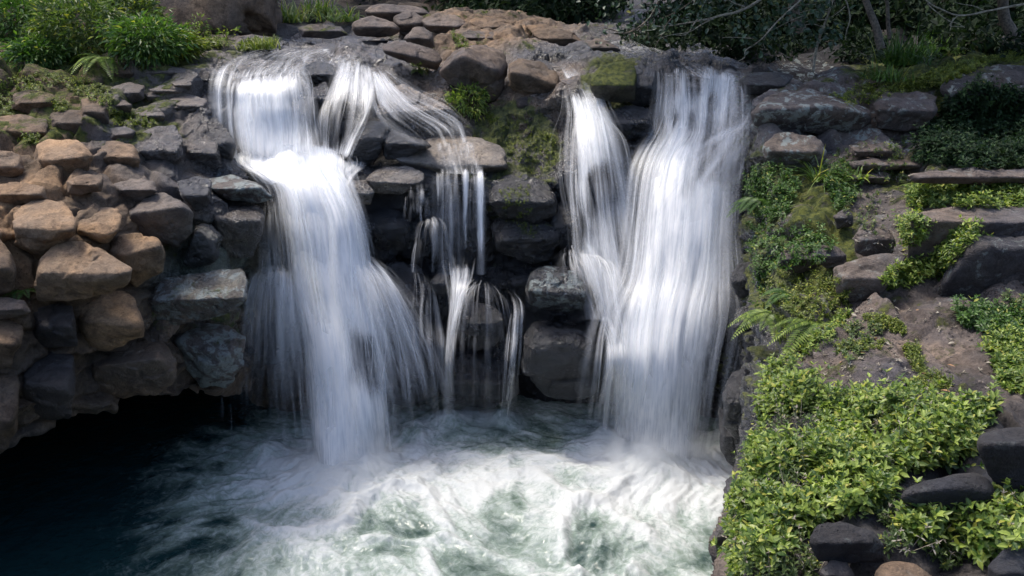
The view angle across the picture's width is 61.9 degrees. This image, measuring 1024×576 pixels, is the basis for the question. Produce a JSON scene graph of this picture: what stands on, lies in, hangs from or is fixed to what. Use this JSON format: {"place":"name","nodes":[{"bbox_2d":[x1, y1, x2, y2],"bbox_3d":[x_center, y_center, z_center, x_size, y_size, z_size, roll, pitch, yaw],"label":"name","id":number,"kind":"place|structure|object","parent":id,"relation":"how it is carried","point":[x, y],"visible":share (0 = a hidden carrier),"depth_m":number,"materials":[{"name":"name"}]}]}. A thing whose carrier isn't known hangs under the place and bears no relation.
{"place":"outdoors","nodes":[
{"label":"outdoors","id":0,"kind":"place"},
{"bbox_2d":[0,0,294,448],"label":"bank rock","id":1,"kind":"object","parent":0,"point":[92,134],"visible":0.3,"depth_m":12.42,"materials":[{"name":"stone"}]},
{"bbox_2d":[0,238,16,294],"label":"boulder","id":2,"kind":"object","parent":1,"relation":"on","point":[8,271],"visible":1,"depth_m":10.03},
{"bbox_2d":[0,373,19,453],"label":"boulder","id":3,"kind":"object","parent":1,"relation":"on","point":[9,395],"visible":0.97,"depth_m":10.35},
{"bbox_2d":[0,319,23,368],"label":"basalt block","id":4,"kind":"structure","parent":1,"relation":"on","point":[11,334],"depth_m":10.12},
{"bbox_2d":[0,182,46,205],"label":"boulder","id":5,"kind":"object","parent":1,"relation":"on","point":[16,193],"visible":0.91,"depth_m":10.76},
{"bbox_2d":[0,114,47,139],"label":"basalt block","id":6,"kind":"structure","parent":1,"relation":"on","point":[21,122],"depth_m":12.35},
{"bbox_2d":[12,90,54,113],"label":"basalt block","id":7,"kind":"structure","parent":1,"relation":"on","point":[26,101],"depth_m":12.84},
{"bbox_2d":[0,0,77,45],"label":"shrub","id":8,"kind":"object","parent":1,"relation":"on","point":[16,7],"visible":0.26,"depth_m":15.70,"materials":[{"name":"green plant"}]},
{"bbox_2d":[0,30,83,70],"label":"shrub","id":9,"kind":"object","parent":1,"relation":"on","point":[20,50],"visible":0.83,"depth_m":14.26,"materials":[{"name":"green plant"}]},
{"bbox_2d":[12,200,75,254],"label":"basalt block","id":10,"kind":"structure","parent":1,"relation":"on","point":[41,227],"depth_m":10.37,"materials":[{"name":"stone"}]},
{"bbox_2d":[22,351,75,419],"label":"basalt block","id":11,"kind":"structure","parent":1,"relation":"on","point":[49,383],"depth_m":10.74,"materials":[{"name":"stone"}]},
{"bbox_2d":[33,304,77,347],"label":"basalt block","id":12,"kind":"structure","parent":1,"relation":"on","point":[55,325],"depth_m":10.64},
{"bbox_2d":[36,139,92,175],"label":"basalt block","id":13,"kind":"structure","parent":1,"relation":"on","point":[69,156],"depth_m":11.56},
{"bbox_2d":[49,110,82,133],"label":"basalt block","id":14,"kind":"structure","parent":1,"relation":"on","point":[69,120],"depth_m":12.54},
{"bbox_2d":[16,0,138,68],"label":"shrub","id":15,"kind":"object","parent":1,"relation":"on","point":[42,16],"visible":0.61,"depth_m":14.44,"materials":[{"name":"green plant"}]},
{"bbox_2d":[0,55,155,144],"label":"moss patch","id":16,"kind":"object","parent":1,"relation":"on","point":[55,105],"visible":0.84,"depth_m":13.23,"materials":[{"name":"green plant"}]},
{"bbox_2d":[34,241,131,301],"bbox_3d":[-5.234,-0.193,10.510,1.356,0.760,0.821,0,20,0],"label":"boulder","id":17,"kind":"object","parent":1,"relation":"on","point":[67,271],"visible":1,"depth_m":10.25,"materials":[{"name":"stone"}]},
{"bbox_2d":[66,174,103,194],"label":"boulder","id":18,"kind":"object","parent":1,"relation":"on","point":[82,184],"visible":1,"depth_m":11.20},
{"bbox_2d":[77,207,121,243],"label":"basalt block","id":19,"kind":"structure","parent":1,"relation":"on","point":[102,225],"depth_m":10.96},
{"bbox_2d":[77,290,144,350],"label":"basalt block","id":20,"kind":"structure","parent":1,"relation":"on","point":[110,321],"depth_m":11.02,"materials":[{"name":"stone"}]},
{"bbox_2d":[97,141,139,167],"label":"basalt block","id":21,"kind":"structure","parent":1,"relation":"on","point":[118,152],"depth_m":12.24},
{"bbox_2d":[78,0,174,40],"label":"shrub","id":22,"kind":"object","parent":1,"relation":"on","point":[139,6],"visible":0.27,"depth_m":16.12,"materials":[{"name":"green plant"}]},
{"bbox_2d":[91,341,176,398],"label":"basalt block","id":23,"kind":"structure","parent":1,"relation":"on","point":[144,368],"depth_m":11.60,"materials":[{"name":"stone"}]},
{"bbox_2d":[109,233,165,287],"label":"basalt block","id":24,"kind":"structure","parent":1,"relation":"on","point":[141,256],"depth_m":11.18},
{"bbox_2d":[88,9,198,71],"bbox_3d":[-6.078,-4.111,14.256,1.622,1.090,1.471,16,25,36],"label":"shrub","id":25,"kind":"object","parent":1,"relation":"on","point":[165,49],"visible":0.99,"depth_m":14.03,"materials":[{"name":"green plant"}]},
{"bbox_2d":[138,125,183,163],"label":"basalt block","id":26,"kind":"structure","parent":1,"relation":"on","point":[162,143],"depth_m":12.61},
{"bbox_2d":[129,192,193,246],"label":"boulder","id":27,"kind":"object","parent":1,"relation":"on","point":[164,218],"visible":0.84,"depth_m":11.63,"materials":[{"name":"stone"}]},
{"bbox_2d":[114,178,156,201],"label":"boulder","id":28,"kind":"object","parent":27,"relation":"on","point":[136,190],"visible":0.96,"depth_m":11.74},
{"bbox_2d":[177,176,211,211],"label":"boulder","id":29,"kind":"object","parent":1,"relation":"on","point":[195,192],"visible":1,"depth_m":12.06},
{"bbox_2d":[148,268,247,324],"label":"basalt block","id":30,"kind":"structure","parent":1,"relation":"on","point":[182,299],"depth_m":11.67,"materials":[{"name":"stone"}]},
{"bbox_2d":[183,224,221,267],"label":"boulder","id":31,"kind":"object","parent":1,"relation":"on","point":[203,249],"visible":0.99,"depth_m":11.97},
{"bbox_2d":[187,137,222,170],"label":"basalt block","id":32,"kind":"structure","parent":1,"relation":"on","point":[204,151],"depth_m":13.03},
{"bbox_2d":[173,323,245,387],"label":"basalt block","id":33,"kind":"structure","parent":1,"relation":"on","point":[212,354],"depth_m":12.55,"materials":[{"name":"stone"}]},
{"bbox_2d":[207,117,235,160],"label":"boulder","id":34,"kind":"object","parent":1,"relation":"on","point":[219,135],"visible":0.81,"depth_m":13.20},
{"bbox_2d":[213,204,265,258],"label":"boulder","id":35,"kind":"object","parent":1,"relation":"on","point":[239,228],"visible":0.86,"depth_m":12.57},
{"bbox_2d":[210,174,272,202],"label":"boulder","id":36,"kind":"object","parent":1,"relation":"on","point":[232,187],"visible":0.92,"depth_m":12.73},
{"bbox_2d":[234,149,360,186],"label":"stream water","id":37,"kind":"structure","parent":0,"point":[265,173],"depth_m":13.66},
{"bbox_2d":[0,388,732,575],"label":"plunge pool water","id":38,"kind":"structure","parent":0,"point":[187,482],"depth_m":12.97,"materials":[{"name":"liquid"}]},
{"bbox_2d":[198,7,778,417],"bbox_3d":[-1.092,-1.101,18.552,14.262,9.330,10.365,0,20,0],"label":"cliff rock","id":39,"kind":"object","parent":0,"point":[614,204],"visible":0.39,"depth_m":14.70,"materials":[{"name":"stone"}]},
{"bbox_2d":[234,76,308,155],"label":"waterfall","id":40,"kind":"structure","parent":39,"relation":"on","point":[266,122],"depth_m":13.57,"materials":[{"name":"liquid"}]},
{"bbox_2d":[249,282,294,364],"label":"boulder","id":41,"kind":"object","parent":39,"relation":"on","point":[272,325],"visible":0.9,"depth_m":14.08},
{"bbox_2d":[245,145,385,465],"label":"waterfall","id":42,"kind":"structure","parent":39,"relation":"on","point":[332,278],"depth_m":13.29,"materials":[{"name":"liquid"}]},
{"bbox_2d":[301,61,336,86],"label":"boulder","id":43,"kind":"object","parent":39,"relation":"on","point":[319,72],"visible":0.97,"depth_m":14.32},
{"bbox_2d":[298,24,347,38],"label":"boulder","id":44,"kind":"object","parent":39,"relation":"on","point":[321,31],"visible":1,"depth_m":18.20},
{"bbox_2d":[341,121,388,166],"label":"boulder","id":45,"kind":"object","parent":39,"relation":"on","point":[367,140],"visible":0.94,"depth_m":13.89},
{"bbox_2d":[352,16,399,37],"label":"boulder","id":46,"kind":"object","parent":39,"relation":"on","point":[372,26],"visible":1,"depth_m":17.74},
{"bbox_2d":[356,207,409,263],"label":"basalt block","id":47,"kind":"structure","parent":39,"relation":"on","point":[385,232],"depth_m":14.02,"materials":[{"name":"stone"}]},
{"bbox_2d":[366,166,423,194],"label":"boulder","id":48,"kind":"object","parent":39,"relation":"on","point":[400,180],"visible":0.98,"depth_m":13.64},
{"bbox_2d":[365,4,429,21],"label":"boulder","id":49,"kind":"object","parent":39,"relation":"on","point":[388,12],"visible":0.74,"depth_m":18.93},
{"bbox_2d":[376,333,441,406],"bbox_3d":[-1.769,1.441,14.989,1.161,1.441,1.185,0,20,0],"label":"boulder","id":50,"kind":"object","parent":39,"relation":"on","point":[409,376],"visible":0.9,"depth_m":14.59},
{"bbox_2d":[368,264,433,345],"bbox_3d":[-1.857,0.323,14.407,1.119,1.357,1.212,0,20,0],"label":"boulder","id":51,"kind":"object","parent":50,"relation":"on","point":[403,298],"visible":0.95,"depth_m":14.06,"materials":[{"name":"liquid"}]},
{"bbox_2d":[383,41,441,69],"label":"boulder","id":52,"kind":"object","parent":39,"relation":"on","point":[410,52],"visible":1,"depth_m":15.43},
{"bbox_2d":[398,219,430,259],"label":"basalt block","id":53,"kind":"structure","parent":39,"relation":"on","point":[418,247],"depth_m":14.33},
{"bbox_2d":[376,84,471,139],"bbox_3d":[-1.495,-3.054,14.935,1.639,0.977,1.171,0,20,0],"label":"rock slab","id":54,"kind":"object","parent":39,"relation":"on","point":[409,111],"visible":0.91,"depth_m":14.53,"materials":[{"name":"liquid"}]},
{"bbox_2d":[421,13,465,32],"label":"boulder","id":55,"kind":"object","parent":39,"relation":"on","point":[438,23],"visible":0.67,"depth_m":17.88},
{"bbox_2d":[396,135,507,175],"bbox_3d":[-1.025,-2.212,14.425,1.931,0.656,1.125,0,20,0],"label":"rock ledge","id":56,"kind":"object","parent":39,"relation":"on","point":[454,155],"visible":0.88,"depth_m":14.10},
{"bbox_2d":[383,129,431,159],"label":"boulder","id":57,"kind":"object","parent":56,"relation":"on","point":[396,144],"visible":0.98,"depth_m":13.85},
{"bbox_2d":[423,200,492,263],"bbox_3d":[-0.900,-1.085,14.652,1.192,1.413,0.961,0,20,0],"label":"boulder","id":58,"kind":"object","parent":39,"relation":"on","point":[453,229],"visible":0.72,"depth_m":14.28,"materials":[{"name":"stone"}]},
{"bbox_2d":[440,45,507,101],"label":"boulder","id":59,"kind":"object","parent":39,"relation":"on","point":[485,65],"visible":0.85,"depth_m":14.93,"materials":[{"name":"stone"}]},
{"bbox_2d":[440,354,518,407],"bbox_3d":[-0.557,1.657,14.892,1.374,1.050,0.974,0,20,0],"label":"boulder","id":60,"kind":"object","parent":39,"relation":"on","point":[481,381],"visible":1,"depth_m":14.55,"materials":[{"name":"stone"}]},
{"bbox_2d":[459,301,504,349],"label":"boulder","id":61,"kind":"object","parent":39,"relation":"on","point":[482,325],"visible":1,"depth_m":13.96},
{"bbox_2d":[410,28,556,145],"bbox_3d":[-0.826,-3.673,15.460,1.534,1.783,3.877,-11,23,-28],"label":"moss patch","id":62,"kind":"object","parent":39,"relation":"on","point":[458,43],"visible":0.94,"depth_m":15.48,"materials":[{"name":"green plant"}]},
{"bbox_2d":[443,81,494,122],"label":"shrub","id":63,"kind":"object","parent":62,"relation":"on","point":[469,111],"visible":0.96,"depth_m":14.96,"materials":[{"name":"green plant"}]},
{"bbox_2d":[516,97,528,107],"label":"boulder","id":64,"kind":"object","parent":39,"relation":"on","point":[522,102],"visible":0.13,"depth_m":14.96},
{"bbox_2d":[508,58,558,95],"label":"boulder","id":65,"kind":"object","parent":64,"relation":"on","point":[527,77],"visible":0.82,"depth_m":14.81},
{"bbox_2d":[489,174,557,223],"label":"basalt block","id":66,"kind":"structure","parent":39,"relation":"attached to","point":[542,201],"depth_m":13.78,"materials":[{"name":"stone"}]},
{"bbox_2d":[490,217,560,263],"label":"basalt block","id":67,"kind":"structure","parent":39,"relation":"on","point":[511,238],"depth_m":14.01,"materials":[{"name":"stone"}]},
{"bbox_2d":[526,24,580,45],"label":"boulder","id":68,"kind":"object","parent":39,"relation":"on","point":[550,34],"visible":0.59,"depth_m":17.52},
{"bbox_2d":[525,266,588,312],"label":"boulder","id":69,"kind":"object","parent":39,"relation":"on","point":[560,288],"visible":1,"depth_m":13.51,"materials":[{"name":"stone"}]},
{"bbox_2d":[521,320,606,400],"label":"basalt block","id":70,"kind":"structure","parent":39,"relation":"on","point":[563,360],"depth_m":13.72,"materials":[{"name":"stone"}]},
{"bbox_2d":[550,200,581,250],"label":"basalt block","id":71,"kind":"structure","parent":39,"relation":"on","point":[565,223],"depth_m":14.06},
{"bbox_2d":[566,75,619,307],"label":"waterfall","id":72,"kind":"structure","parent":39,"relation":"on","point":[591,132],"depth_m":13.68,"materials":[{"name":"liquid"}]},
{"bbox_2d":[589,61,636,102],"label":"boulder","id":73,"kind":"object","parent":39,"relation":"on","point":[614,82],"visible":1,"depth_m":13.87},
{"bbox_2d":[604,105,653,139],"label":"basalt block","id":74,"kind":"structure","parent":39,"relation":"on","point":[629,122],"depth_m":13.93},
{"bbox_2d":[630,65,657,106],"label":"boulder","id":75,"kind":"object","parent":39,"relation":"on","point":[646,88],"visible":0.69,"depth_m":14.09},
{"bbox_2d":[620,74,725,458],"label":"waterfall","id":76,"kind":"structure","parent":39,"relation":"on","point":[661,352],"depth_m":13.17,"materials":[{"name":"liquid"}]},
{"bbox_2d":[577,0,777,47],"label":"overhanging branch","id":77,"kind":"object","parent":39,"relation":"attached to","point":[643,26],"visible":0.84,"depth_m":16.73,"materials":[{"name":"green plant"}]},
{"bbox_2d":[652,0,761,41],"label":"overhanging branch","id":78,"kind":"object","parent":39,"relation":"attached to","point":[699,19],"visible":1,"depth_m":14.64,"materials":[{"name":"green plant"}]},
{"bbox_2d":[739,72,792,95],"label":"boulder","id":79,"kind":"object","parent":39,"relation":"on","point":[759,83],"visible":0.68,"depth_m":13.71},
{"bbox_2d":[94,0,1022,82],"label":"forest hillside","id":80,"kind":"structure","parent":0,"point":[802,74],"depth_m":20.96,"materials":[{"name":"plant"}]},
{"bbox_2d":[135,0,282,36],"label":"rock wall","id":81,"kind":"structure","parent":80,"relation":"on","point":[258,17],"depth_m":18.39,"materials":[{"name":"stone"}]},
{"bbox_2d":[438,0,660,23],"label":"undergrowth","id":82,"kind":"object","parent":80,"relation":"on","point":[564,9],"visible":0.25,"depth_m":23.02,"materials":[{"name":"green plant"}]},
{"bbox_2d":[359,0,1023,65],"bbox_3d":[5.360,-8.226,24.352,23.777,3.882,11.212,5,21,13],"label":"undergrowth","id":83,"kind":"object","parent":80,"relation":"on","point":[913,14],"visible":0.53,"depth_m":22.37,"materials":[{"name":"green plant"}]},
{"bbox_2d":[708,42,1023,575],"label":"bank rock","id":84,"kind":"object","parent":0,"point":[814,204],"visible":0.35,"depth_m":9.23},
{"bbox_2d":[722,368,745,438],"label":"boulder","id":85,"kind":"object","parent":84,"relation":"on","point":[731,404],"visible":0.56,"depth_m":11.91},
{"bbox_2d":[728,309,788,339],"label":"fern","id":86,"kind":"object","parent":84,"relation":"on","point":[763,314],"visible":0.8,"depth_m":9.68,"materials":[{"name":"green plant"}]},
{"bbox_2d":[724,307,853,516],"bbox_3d":[2.284,1.466,7.719,0.762,1.793,4.286,11,23,27],"label":"leafy ground cover","id":87,"kind":"object","parent":84,"relation":"on","point":[830,331],"visible":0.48,"depth_m":8.43,"materials":[{"name":"green plant"}]},
{"bbox_2d":[762,132,826,169],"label":"boulder","id":88,"kind":"object","parent":84,"relation":"on","point":[785,147],"visible":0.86,"depth_m":12.01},
{"bbox_2d":[765,316,835,360],"bbox_3d":[3.166,0.551,9.005,0.882,0.379,0.753,0,20,0],"label":"fern","id":89,"kind":"object","parent":84,"relation":"on","point":[793,326],"visible":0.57,"depth_m":8.99,"materials":[{"name":"green plant"}]},
{"bbox_2d":[739,154,863,307],"bbox_3d":[3.986,-0.924,11.687,1.633,1.578,4.598,3,20,9],"label":"leafy ground cover","id":90,"kind":"object","parent":84,"relation":"on","point":[774,208],"visible":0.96,"depth_m":11.38,"materials":[{"name":"green plant"}]},
{"bbox_2d":[758,267,854,348],"bbox_3d":[3.296,0.158,9.901,0.809,1.069,2.701,0,20,0],"label":"leafy ground cover","id":91,"kind":"object","parent":84,"relation":"on","point":[801,304],"visible":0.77,"depth_m":9.31,"materials":[{"name":"green plant"}]},
{"bbox_2d":[758,0,855,71],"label":"sapling","id":92,"kind":"object","parent":84,"relation":"on","point":[788,30],"visible":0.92,"depth_m":13.98,"materials":[{"name":"green plant"}]},
{"bbox_2d":[751,90,870,133],"bbox_3d":[4.430,-2.633,12.810,1.856,0.626,1.106,0,20,0],"label":"boulder","id":93,"kind":"object","parent":84,"relation":"on","point":[803,111],"visible":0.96,"depth_m":12.44,"materials":[{"name":"stone"}]},
{"bbox_2d":[809,521,884,562],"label":"boulder","id":94,"kind":"object","parent":84,"relation":"on","point":[842,542],"visible":0.95,"depth_m":4.75,"materials":[{"name":"stone"}]},
{"bbox_2d":[709,353,1023,575],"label":"leafy ground cover","id":95,"kind":"object","parent":84,"relation":"on","point":[838,486],"visible":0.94,"depth_m":5.60,"materials":[{"name":"green plant"}]},
{"bbox_2d":[833,253,905,302],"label":"boulder","id":96,"kind":"object","parent":84,"relation":"on","point":[859,275],"visible":0.81,"depth_m":9.11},
{"bbox_2d":[854,222,895,256],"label":"boulder","id":97,"kind":"object","parent":84,"relation":"on","point":[868,242],"visible":0.9,"depth_m":9.45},
{"bbox_2d":[849,158,921,170],"bbox_3d":[5.184,-1.701,11.823,1.070,0.183,0.453,0,20,0],"label":"rock slab","id":98,"kind":"object","parent":84,"relation":"on","point":[883,164],"visible":0.89,"depth_m":11.69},
{"bbox_2d":[829,312,954,393],"bbox_3d":[3.450,0.609,7.679,0.879,0.480,2.355,0,20,0],"label":"ground cover","id":99,"kind":"object","parent":84,"relation":"on","point":[912,350],"visible":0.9,"depth_m":7.71,"materials":[{"name":"green plant"}]},
{"bbox_2d":[874,561,930,575],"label":"boulder","id":100,"kind":"object","parent":84,"relation":"on","point":[896,568],"visible":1,"depth_m":4.61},
{"bbox_2d":[873,91,937,131],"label":"basalt block","id":101,"kind":"structure","parent":84,"relation":"on","point":[903,111],"depth_m":12.49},
{"bbox_2d":[859,21,958,66],"bbox_3d":[6.629,-4.102,14.161,1.877,0.766,1.742,0,20,0],"label":"grass tuft","id":102,"kind":"object","parent":84,"relation":"on","point":[898,56],"visible":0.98,"depth_m":14.19,"materials":[{"name":"green plant"}]},
{"bbox_2d":[829,49,1023,106],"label":"moss patch","id":103,"kind":"object","parent":84,"relation":"on","point":[932,78],"visible":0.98,"depth_m":13.20,"materials":[{"name":"green plant"}]},
{"bbox_2d":[832,135,1023,363],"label":"leafy ground cover","id":104,"kind":"object","parent":84,"relation":"on","point":[853,328],"visible":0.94,"depth_m":8.71,"materials":[{"name":"green plant"}]},
{"bbox_2d":[877,203,993,290],"bbox_3d":[4.674,-0.494,9.445,1.087,0.933,1.873,9,22,22],"label":"leafy ground cover","id":105,"kind":"object","parent":84,"relation":"on","point":[941,257],"visible":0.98,"depth_m":9.12,"materials":[{"name":"green plant"}]},
{"bbox_2d":[901,473,994,515],"bbox_3d":[2.554,1.235,5.023,0.606,0.352,0.320,0,20,0],"label":"boulder","id":106,"kind":"object","parent":84,"relation":"on","point":[954,488],"visible":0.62,"depth_m":4.88,"materials":[{"name":"stone"}]},
{"bbox_2d":[903,182,1023,211],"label":"leafy ground cover","id":107,"kind":"object","parent":84,"relation":"on","point":[969,195],"visible":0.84,"depth_m":10.46,"materials":[{"name":"green plant"}]},
{"bbox_2d":[907,72,1023,168],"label":"creeping vine","id":108,"kind":"object","parent":84,"relation":"on","point":[986,148],"visible":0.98,"depth_m":12.32,"materials":[{"name":"green plant"}]},
{"bbox_2d":[908,204,1023,261],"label":"basalt block","id":109,"kind":"structure","parent":84,"relation":"on","point":[1003,220],"depth_m":9.21,"materials":[{"name":"stone"}]},
{"bbox_2d":[909,167,1023,185],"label":"rock slab","id":110,"kind":"object","parent":84,"relation":"on","point":[970,175],"visible":0.97,"depth_m":10.38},
{"bbox_2d":[939,231,1023,297],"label":"basalt block","id":111,"kind":"structure","parent":84,"relation":"on","point":[980,265],"depth_m":8.86,"materials":[{"name":"stone"}]},
{"bbox_2d":[940,64,1023,117],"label":"boulder","id":112,"kind":"object","parent":84,"relation":"on","point":[1013,74],"visible":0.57,"depth_m":12.70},
{"bbox_2d":[950,294,1023,336],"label":"leafy ground cover","id":113,"kind":"object","parent":84,"relation":"on","point":[970,317],"visible":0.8,"depth_m":8.35,"materials":[{"name":"green plant"}]},
{"bbox_2d":[976,317,1023,394],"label":"leafy ground cover","id":114,"kind":"object","parent":84,"relation":"on","point":[1007,354],"visible":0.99,"depth_m":7.54,"materials":[{"name":"green plant"}]},
{"bbox_2d":[977,427,1023,493],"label":"boulder","id":115,"kind":"object","parent":84,"relation":"on","point":[1001,452],"visible":0.89,"depth_m":4.90,"materials":[{"name":"stone"}]},
{"bbox_2d":[988,548,1023,575],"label":"boulder","id":116,"kind":"object","parent":84,"relation":"on","point":[1008,562],"visible":0.99,"depth_m":4.44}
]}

